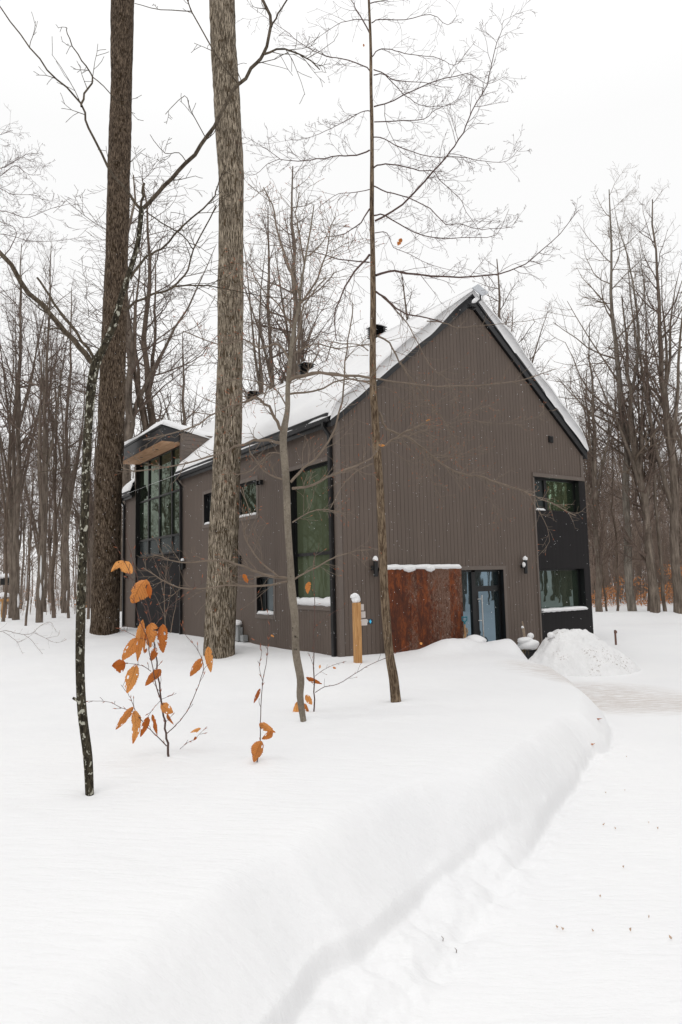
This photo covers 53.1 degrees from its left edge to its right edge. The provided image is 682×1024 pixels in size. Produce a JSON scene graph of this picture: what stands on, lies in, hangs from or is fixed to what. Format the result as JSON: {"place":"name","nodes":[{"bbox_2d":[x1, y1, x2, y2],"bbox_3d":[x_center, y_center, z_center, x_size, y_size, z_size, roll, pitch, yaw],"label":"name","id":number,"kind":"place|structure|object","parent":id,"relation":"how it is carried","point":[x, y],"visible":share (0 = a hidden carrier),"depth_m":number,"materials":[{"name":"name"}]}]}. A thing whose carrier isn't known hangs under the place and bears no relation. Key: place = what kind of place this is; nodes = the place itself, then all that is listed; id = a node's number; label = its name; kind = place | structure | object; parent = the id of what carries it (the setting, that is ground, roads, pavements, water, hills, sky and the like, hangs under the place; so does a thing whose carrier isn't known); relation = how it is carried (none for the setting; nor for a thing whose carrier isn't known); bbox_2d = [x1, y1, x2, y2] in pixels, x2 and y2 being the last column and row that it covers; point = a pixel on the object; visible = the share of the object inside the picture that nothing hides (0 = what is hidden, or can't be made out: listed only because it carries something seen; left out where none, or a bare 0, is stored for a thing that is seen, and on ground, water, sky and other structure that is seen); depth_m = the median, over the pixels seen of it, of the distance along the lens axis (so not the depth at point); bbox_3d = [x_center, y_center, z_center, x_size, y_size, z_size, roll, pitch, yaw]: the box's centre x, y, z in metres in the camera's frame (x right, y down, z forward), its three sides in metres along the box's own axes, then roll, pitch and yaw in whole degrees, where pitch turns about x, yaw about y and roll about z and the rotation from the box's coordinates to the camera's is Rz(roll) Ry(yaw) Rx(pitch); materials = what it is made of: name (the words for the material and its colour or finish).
{"place":"outdoors","nodes":[
{"label":"outdoors","id":0,"kind":"place"},
{"bbox_2d":[0,565,681,1023],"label":"snow ground","id":1,"kind":"structure","parent":0,"point":[352,849],"depth_m":3.80,"materials":[{"name":"white snow"}]},
{"bbox_2d":[0,573,8,614],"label":"bird feeder","id":2,"kind":"object","parent":1,"relation":"on","point":[2,579],"visible":0.39,"depth_m":41.64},
{"bbox_2d":[0,592,8,617],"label":"trail post","id":3,"kind":"object","parent":1,"relation":"on","point":[1,595],"visible":0.5,"depth_m":37.56,"materials":[{"name":"brown wood"}]},
{"bbox_2d":[0,459,16,550],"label":"maple tree","id":4,"kind":"object","parent":1,"relation":"on","point":[1,506],"visible":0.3,"depth_m":55.47,"materials":[{"name":"brown plant"}]},
{"bbox_2d":[0,511,26,570],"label":"maple tree","id":5,"kind":"object","parent":1,"relation":"on","point":[7,540],"visible":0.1,"depth_m":81.84,"materials":[{"name":"brown plant"}]},
{"bbox_2d":[0,276,37,621],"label":"maple tree","id":6,"kind":"object","parent":1,"relation":"on","point":[9,450],"visible":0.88,"depth_m":35.12,"materials":[{"name":"brown plant"}]},
{"bbox_2d":[0,410,37,531],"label":"maple tree","id":7,"kind":"object","parent":1,"relation":"on","point":[3,488],"visible":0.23,"depth_m":48.80,"materials":[{"name":"brown plant"}]},
{"bbox_2d":[0,448,51,553],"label":"maple tree","id":8,"kind":"object","parent":1,"relation":"on","point":[21,530],"visible":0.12,"depth_m":58.57,"materials":[{"name":"brown plant"}]},
{"bbox_2d":[0,429,51,604],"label":"maple tree","id":9,"kind":"object","parent":1,"relation":"on","point":[8,516],"visible":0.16,"depth_m":69.27,"materials":[{"name":"brown plant"}]},
{"bbox_2d":[7,430,50,608],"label":"maple tree","id":10,"kind":"object","parent":1,"relation":"on","point":[24,525],"visible":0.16,"depth_m":52.58,"materials":[{"name":"brown plant"}]},
{"bbox_2d":[9,395,55,625],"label":"maple tree","id":11,"kind":"object","parent":1,"relation":"on","point":[30,531],"visible":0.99,"depth_m":29.42,"materials":[{"name":"brown plant"}]},
{"bbox_2d":[0,622,64,652],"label":"bare sapling","id":12,"kind":"object","parent":1,"relation":"on","point":[31,634],"visible":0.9,"depth_m":16.68,"materials":[{"name":"brown plant"}]},
{"bbox_2d":[0,221,70,619],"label":"maple tree","id":13,"kind":"object","parent":1,"relation":"on","point":[16,586],"visible":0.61,"depth_m":36.36,"materials":[{"name":"brown plant"}]},
{"bbox_2d":[0,258,70,617],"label":"maple tree","id":14,"kind":"object","parent":1,"relation":"on","point":[11,513],"visible":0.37,"depth_m":37.43,"materials":[{"name":"brown plant"}]},
{"bbox_2d":[7,323,65,611],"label":"maple tree","id":15,"kind":"object","parent":1,"relation":"on","point":[45,587],"visible":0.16,"depth_m":45.28,"materials":[{"name":"brown plant"}]},
{"bbox_2d":[2,391,80,606],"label":"maple tree","id":16,"kind":"object","parent":1,"relation":"on","point":[39,523],"visible":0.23,"depth_m":55.55,"materials":[{"name":"brown plant"}]},
{"bbox_2d":[0,104,91,350],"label":"maple tree","id":17,"kind":"object","parent":1,"relation":"on","point":[2,173],"visible":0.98,"depth_m":11.64,"materials":[{"name":"brown plant"}]},
{"bbox_2d":[0,497,93,615],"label":"undergrowth","id":18,"kind":"object","parent":1,"relation":"on","point":[57,596],"visible":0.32,"depth_m":47.67,"materials":[{"name":"brown plant"}]},
{"bbox_2d":[0,229,98,622],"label":"maple tree","id":19,"kind":"object","parent":1,"relation":"on","point":[44,381],"visible":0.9,"depth_m":33.04,"materials":[{"name":"brown plant"}]},
{"bbox_2d":[5,271,98,612],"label":"maple tree","id":20,"kind":"object","parent":1,"relation":"on","point":[64,576],"visible":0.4,"depth_m":43.79,"materials":[{"name":"brown plant"}]},
{"bbox_2d":[31,489,74,599],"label":"maple tree","id":21,"kind":"object","parent":1,"relation":"on","point":[50,542],"visible":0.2,"depth_m":72.53,"materials":[{"name":"brown plant"}]},
{"bbox_2d":[30,352,75,610],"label":"maple tree","id":22,"kind":"object","parent":1,"relation":"on","point":[52,463],"visible":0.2,"depth_m":48.55,"materials":[{"name":"brown plant"}]},
{"bbox_2d":[26,412,81,608],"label":"maple tree","id":23,"kind":"object","parent":1,"relation":"on","point":[61,525],"visible":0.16,"depth_m":50.82,"materials":[{"name":"brown plant"}]},
{"bbox_2d":[36,451,78,541],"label":"maple tree","id":24,"kind":"object","parent":1,"relation":"on","point":[53,515],"visible":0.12,"depth_m":68.42,"materials":[{"name":"brown plant"}]},
{"bbox_2d":[24,293,95,617],"bbox_3d":[-15.025,-3.254,36.418,3.572,18.487,4.624,-2,-6,2],"label":"maple tree","id":25,"kind":"object","parent":1,"relation":"on","point":[56,512],"visible":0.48,"depth_m":36.50,"materials":[{"name":"brown plant"}]},
{"bbox_2d":[47,363,84,617],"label":"maple tree","id":26,"kind":"object","parent":1,"relation":"on","point":[68,504],"visible":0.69,"depth_m":36.27,"materials":[{"name":"brown plant"}]},
{"bbox_2d":[69,488,79,598],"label":"maple tree","id":27,"kind":"object","parent":1,"relation":"on","point":[76,547],"visible":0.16,"depth_m":83.80,"materials":[{"name":"brown plant"}]},
{"bbox_2d":[58,328,97,618],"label":"maple tree","id":28,"kind":"object","parent":1,"relation":"on","point":[88,582],"visible":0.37,"depth_m":34.64,"materials":[{"name":"brown plant"}]},
{"bbox_2d":[69,469,92,576],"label":"maple tree","id":29,"kind":"object","parent":1,"relation":"on","point":[75,523],"visible":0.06,"depth_m":83.36,"materials":[{"name":"brown plant"}]},
{"bbox_2d":[48,418,134,607],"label":"maple tree","id":30,"kind":"object","parent":1,"relation":"on","point":[75,507],"visible":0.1,"depth_m":52.33,"materials":[{"name":"brown plant"}]},
{"bbox_2d":[60,404,131,607],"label":"maple tree","id":31,"kind":"object","parent":1,"relation":"on","point":[91,525],"visible":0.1,"depth_m":51.46,"materials":[{"name":"brown plant"}]},
{"bbox_2d":[76,455,134,538],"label":"maple tree","id":32,"kind":"object","parent":1,"relation":"on","point":[122,505],"visible":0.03,"depth_m":71.24,"materials":[{"name":"brown plant"}]},
{"bbox_2d":[89,0,133,634],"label":"maple tree","id":33,"kind":"object","parent":1,"relation":"on","point":[105,593],"visible":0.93,"depth_m":24.98,"materials":[{"name":"brown plant"}]},
{"bbox_2d":[3,140,258,451],"bbox_3d":[-11.838,-7.165,36.610,13.415,26.641,10.362,-6,-8,42],"label":"maple tree","id":34,"kind":"object","parent":1,"relation":"on","point":[144,417],"visible":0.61,"depth_m":36.59,"materials":[{"name":"brown plant"}]},
{"bbox_2d":[0,153,262,502],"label":"maple tree","id":35,"kind":"object","parent":1,"relation":"on","point":[131,412],"visible":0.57,"depth_m":34.86,"materials":[{"name":"brown plant"}]},
{"bbox_2d":[120,361,143,611],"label":"maple tree","id":36,"kind":"object","parent":1,"relation":"on","point":[121,543],"visible":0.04,"depth_m":43.85,"materials":[{"name":"brown plant"}]},
{"bbox_2d":[86,535,212,756],"bbox_3d":[-1.414,0.955,4.959,0.982,1.627,0.272,-2,-6,6],"label":"beech sapling","id":37,"kind":"object","parent":1,"relation":"on","point":[139,591],"visible":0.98,"depth_m":4.94,"materials":[{"name":"orange plant"}]},
{"bbox_2d":[148,545,180,632],"bbox_3d":[-3.858,1.665,15.005,1.027,1.945,0.594,-6,-7,39],"label":"bare shrub","id":38,"kind":"object","parent":1,"relation":"on","point":[164,596],"visible":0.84,"depth_m":14.84,"materials":[{"name":"brown plant"}]},
{"bbox_2d":[0,0,337,795],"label":"maple tree","id":39,"kind":"object","parent":1,"relation":"on","point":[92,360],"visible":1,"depth_m":4.26,"materials":[{"name":"brown plant"}]},
{"bbox_2d":[141,318,214,428],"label":"maple tree","id":40,"kind":"object","parent":1,"relation":"on","point":[182,402],"visible":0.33,"depth_m":48.59,"materials":[{"name":"brown plant"}]},
{"bbox_2d":[180,728,205,748],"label":"beech sapling","id":41,"kind":"object","parent":1,"relation":"on","point":[196,730],"visible":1,"depth_m":5.22,"materials":[{"name":"orange plant"}]},
{"bbox_2d":[203,0,243,658],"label":"maple tree","id":42,"kind":"object","parent":1,"relation":"on","point":[219,629],"visible":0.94,"depth_m":16.55,"materials":[{"name":"brown plant"}]},
{"bbox_2d":[194,314,276,423],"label":"maple tree","id":43,"kind":"object","parent":1,"relation":"on","point":[243,370],"visible":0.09,"depth_m":51.53,"materials":[{"name":"brown plant"}]},
{"bbox_2d":[110,167,395,721],"bbox_3d":[-0.967,-0.767,6.905,3.142,6.264,1.419,-1,-6,0],"label":"beech tree","id":44,"kind":"object","parent":1,"relation":"on","point":[290,578],"visible":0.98,"depth_m":6.87,"materials":[{"name":"brown plant"}]},
{"bbox_2d":[251,610,275,761],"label":"beech sapling","id":45,"kind":"object","parent":1,"relation":"on","point":[256,750],"visible":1,"depth_m":4.59,"materials":[{"name":"orange plant"}]},
{"bbox_2d":[196,191,338,394],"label":"maple tree","id":46,"kind":"object","parent":1,"relation":"on","point":[258,374],"visible":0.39,"depth_m":44.43,"materials":[{"name":"brown plant"}]},
{"bbox_2d":[243,138,350,390],"bbox_3d":[-2.771,-7.437,38.735,7.370,27.357,10.112,0,-6,-10],"label":"maple tree","id":47,"kind":"object","parent":1,"relation":"on","point":[297,357],"visible":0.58,"depth_m":38.64,"materials":[{"name":"brown plant"}]},
{"bbox_2d":[0,398,681,600],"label":"woods","id":48,"kind":"object","parent":1,"relation":"on","point":[32,564],"visible":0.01,"depth_m":100.29,"materials":[{"name":"brown plant"}]},
{"bbox_2d":[293,554,421,711],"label":"beech sapling","id":49,"kind":"object","parent":1,"relation":"on","point":[310,679],"visible":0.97,"depth_m":8.00,"materials":[{"name":"orange plant"}]},
{"bbox_2d":[122,284,593,656],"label":"wooden house","id":50,"kind":"structure","parent":1,"relation":"on","point":[479,574],"depth_m":17.72,"materials":[{"name":"brown wood"}]},
{"bbox_2d":[135,445,179,557],"bbox_3d":[-6.677,-0.278,24.984,0.186,3.720,4.750,3,-7,-34],"label":"window","id":51,"kind":"structure","parent":50,"relation":"in","point":[154,520],"depth_m":25.22,"materials":[{"name":"grey glass"}]},
{"bbox_2d":[202,475,258,527],"bbox_3d":[-3.207,-0.234,19.825,0.207,1.150,3.750,3,-7,-34],"label":"window","id":52,"kind":"structure","parent":50,"relation":"in","point":[251,489],"depth_m":19.13,"materials":[{"name":"black glass"}]},
{"bbox_2d":[254,573,275,619],"bbox_3d":[-1.915,2.178,17.755,0.213,1.180,1.125,3,-7,-34],"label":"window","id":53,"kind":"structure","parent":50,"relation":"in","point":[268,598],"depth_m":17.91,"materials":[{"name":"black glass"}]},
{"bbox_2d":[289,457,329,610],"bbox_3d":[-0.677,0.546,16.041,0.248,3.470,1.995,3,-7,-34],"label":"window","id":54,"kind":"structure","parent":50,"relation":"in","point":[307,537],"depth_m":16.22,"materials":[{"name":"green glass"}]},
{"bbox_2d":[461,566,508,641],"bbox_3d":[3.560,2.617,17.361,1.755,2.480,0.208,3,-7,-34],"label":"entry door","id":55,"kind":"structure","parent":50,"relation":"in","point":[484,589],"depth_m":17.60,"materials":[{"name":"blue glass"}]},
{"bbox_2d":[534,477,579,512],"bbox_3d":[6.084,-0.462,19.454,1.950,0.953,0.247,3,-7,-34],"label":"window","id":56,"kind":"structure","parent":50,"relation":"in","point":[561,491],"depth_m":19.68,"materials":[{"name":"glass"}]},
{"bbox_2d":[539,569,587,612],"bbox_3d":[6.187,2.192,19.167,1.945,1.182,0.331,3,-7,-34],"label":"window","id":57,"kind":"structure","parent":50,"relation":"in","point":[561,589],"depth_m":19.37,"materials":[{"name":"green glass"}]},
{"bbox_2d":[350,593,372,662],"bbox_3d":[0.430,2.519,13.714,0.470,1.785,0.172,1,-6,-20],"label":"sign post","id":58,"kind":"object","parent":1,"relation":"on","point":[358,614],"visible":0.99,"depth_m":13.65,"materials":[{"name":"brown wood"}]},
{"bbox_2d":[361,258,423,341],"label":"maple tree","id":59,"kind":"object","parent":1,"relation":"on","point":[406,305],"visible":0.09,"depth_m":47.53,"materials":[{"name":"brown plant"}]},
{"bbox_2d":[227,0,595,702],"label":"maple tree","id":60,"kind":"object","parent":1,"relation":"on","point":[385,610],"visible":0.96,"depth_m":9.29,"materials":[{"name":"brown plant"}]},
{"bbox_2d":[462,616,466,637],"bbox_3d":[3.000,3.151,16.477,0.320,1.245,0.044,-1,-6,0],"label":"snow shovel","id":61,"kind":"object","parent":1,"relation":"on","point":[464,625],"visible":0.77,"depth_m":16.51,"materials":[{"name":"brown wood"}]},
{"bbox_2d":[464,635,486,641],"bbox_3d":[3.171,3.038,16.238,0.580,0.242,0.486,-1,-6,0],"label":"snow lump","id":62,"kind":"object","parent":1,"relation":"on","point":[477,638],"visible":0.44,"depth_m":16.09,"materials":[{"name":"white snow"}]},
{"bbox_2d":[472,253,556,378],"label":"maple tree","id":63,"kind":"object","parent":1,"relation":"on","point":[511,312],"visible":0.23,"depth_m":45.14,"materials":[{"name":"brown plant"}]},
{"bbox_2d":[517,621,538,658],"bbox_3d":[4.680,3.348,17.083,0.616,1.219,0.519,1,-6,-24],"label":"planter","id":64,"kind":"object","parent":1,"relation":"on","point":[528,645],"visible":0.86,"depth_m":16.91,"materials":[{"name":"wicker"}]},
{"bbox_2d":[528,629,640,676],"bbox_3d":[5.435,3.220,15.846,4.600,1.023,4.600,-1,-6,0],"label":"snow pile","id":65,"kind":"object","parent":1,"relation":"on","point":[585,652],"visible":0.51,"depth_m":15.26,"materials":[{"name":"white snow"}]},
{"bbox_2d":[547,632,553,637],"bbox_3d":[4.819,2.828,15.686,0.155,0.144,0.145,-1,-6,0],"label":"snow lump","id":66,"kind":"object","parent":65,"relation":"on","point":[550,634],"visible":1,"depth_m":15.64,"materials":[{"name":"white snow"}]},
{"bbox_2d":[568,362,621,602],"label":"maple tree","id":67,"kind":"object","parent":1,"relation":"on","point":[590,490],"visible":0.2,"depth_m":37.35,"materials":[{"name":"brown plant"}]},
{"bbox_2d":[554,312,636,611],"bbox_3d":[10.616,-2.137,29.077,4.451,13.318,3.244,-6,-7,40],"label":"maple tree","id":68,"kind":"object","parent":1,"relation":"on","point":[595,486],"visible":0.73,"depth_m":28.85,"materials":[{"name":"brown plant"}]},
{"bbox_2d":[573,379,617,596],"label":"maple tree","id":69,"kind":"object","parent":1,"relation":"on","point":[597,446],"visible":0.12,"depth_m":48.33,"materials":[{"name":"brown plant"}]},
{"bbox_2d":[584,451,619,610],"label":"maple tree","id":70,"kind":"object","parent":1,"relation":"on","point":[605,601],"visible":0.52,"depth_m":29.04,"materials":[{"name":"brown plant"}]},
{"bbox_2d":[529,165,681,610],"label":"maple tree","id":71,"kind":"object","parent":1,"relation":"on","point":[629,589],"visible":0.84,"depth_m":29.27,"materials":[{"name":"brown plant"}]},
{"bbox_2d":[596,418,616,520],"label":"maple tree","id":72,"kind":"object","parent":1,"relation":"on","point":[607,467],"visible":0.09,"depth_m":62.04,"materials":[{"name":"brown plant"}]},
{"bbox_2d":[586,445,629,590],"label":"maple tree","id":73,"kind":"object","parent":1,"relation":"on","point":[607,514],"visible":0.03,"depth_m":61.09,"materials":[{"name":"brown plant"}]},
{"bbox_2d":[614,630,616,644],"bbox_3d":[7.743,3.632,19.217,0.071,0.615,0.050,-1,-6,0],"label":"marker stake","id":74,"kind":"object","parent":1,"relation":"on","point":[615,632],"visible":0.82,"depth_m":19.21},
{"bbox_2d":[586,353,649,591],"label":"maple tree","id":75,"kind":"object","parent":1,"relation":"on","point":[619,461],"visible":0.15,"depth_m":48.40,"materials":[{"name":"brown plant"}]},
{"bbox_2d":[589,400,646,506],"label":"maple tree","id":76,"kind":"object","parent":1,"relation":"on","point":[616,465],"visible":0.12,"depth_m":53.05,"materials":[{"name":"brown plant"}]},
{"bbox_2d":[586,418,655,610],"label":"maple tree","id":77,"kind":"object","parent":1,"relation":"on","point":[616,572],"visible":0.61,"depth_m":28.88,"materials":[{"name":"brown plant"}]},
{"bbox_2d":[568,274,681,612],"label":"maple tree","id":78,"kind":"object","parent":1,"relation":"on","point":[638,465],"visible":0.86,"depth_m":28.18,"materials":[{"name":"brown plant"}]},
{"bbox_2d":[572,371,681,604],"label":"trees","id":79,"kind":"object","parent":1,"relation":"on","point":[640,570],"visible":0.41,"depth_m":38.01,"materials":[{"name":"brown plant"}]},
{"bbox_2d":[584,391,679,586],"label":"maple tree","id":80,"kind":"object","parent":1,"relation":"on","point":[631,484],"visible":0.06,"depth_m":55.97,"materials":[{"name":"brown plant"}]},
{"bbox_2d":[591,561,681,606],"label":"beech leaves","id":81,"kind":"object","parent":1,"relation":"on","point":[638,598],"visible":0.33,"depth_m":33.80,"materials":[{"name":"orange plant"}]},
{"bbox_2d":[597,235,676,611],"bbox_3d":[12.743,-3.919,28.846,3.128,16.791,3.263,-1,-6,0],"label":"maple tree","id":82,"kind":"object","parent":1,"relation":"on","point":[663,600],"visible":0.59,"depth_m":28.50,"materials":[{"name":"brown plant"}]},
{"bbox_2d":[595,179,681,613],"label":"maple tree","id":83,"kind":"object","parent":1,"relation":"on","point":[672,494],"visible":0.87,"depth_m":28.17,"materials":[{"name":"brown plant"}]},
{"bbox_2d":[595,315,681,469],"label":"maple tree","id":84,"kind":"object","parent":1,"relation":"on","point":[677,431],"visible":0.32,"depth_m":37.05,"materials":[{"name":"brown plant"}]},
{"bbox_2d":[598,399,680,574],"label":"maple tree","id":85,"kind":"object","parent":1,"relation":"on","point":[659,476],"visible":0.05,"depth_m":61.87,"materials":[{"name":"brown plant"}]},
{"bbox_2d":[602,280,677,610],"bbox_3d":[12.886,-2.852,29.474,3.600,14.715,2.780,2,-6,-28],"label":"maple tree","id":86,"kind":"object","parent":1,"relation":"on","point":[644,472],"visible":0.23,"depth_m":29.09,"materials":[{"name":"brown plant"}]},
{"bbox_2d":[611,360,681,578],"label":"maple tree","id":87,"kind":"object","parent":1,"relation":"on","point":[678,465],"visible":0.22,"depth_m":38.03,"materials":[{"name":"brown plant"}]},
{"bbox_2d":[660,397,681,501],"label":"maple tree","id":88,"kind":"object","parent":1,"relation":"on","point":[678,458],"visible":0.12,"depth_m":53.18,"materials":[{"name":"brown plant"}]},
{"bbox_2d":[0,0,681,575],"label":"sky","id":89,"kind":"structure","parent":0,"point":[601,89],"materials":[{"name":"white"}]}
]}

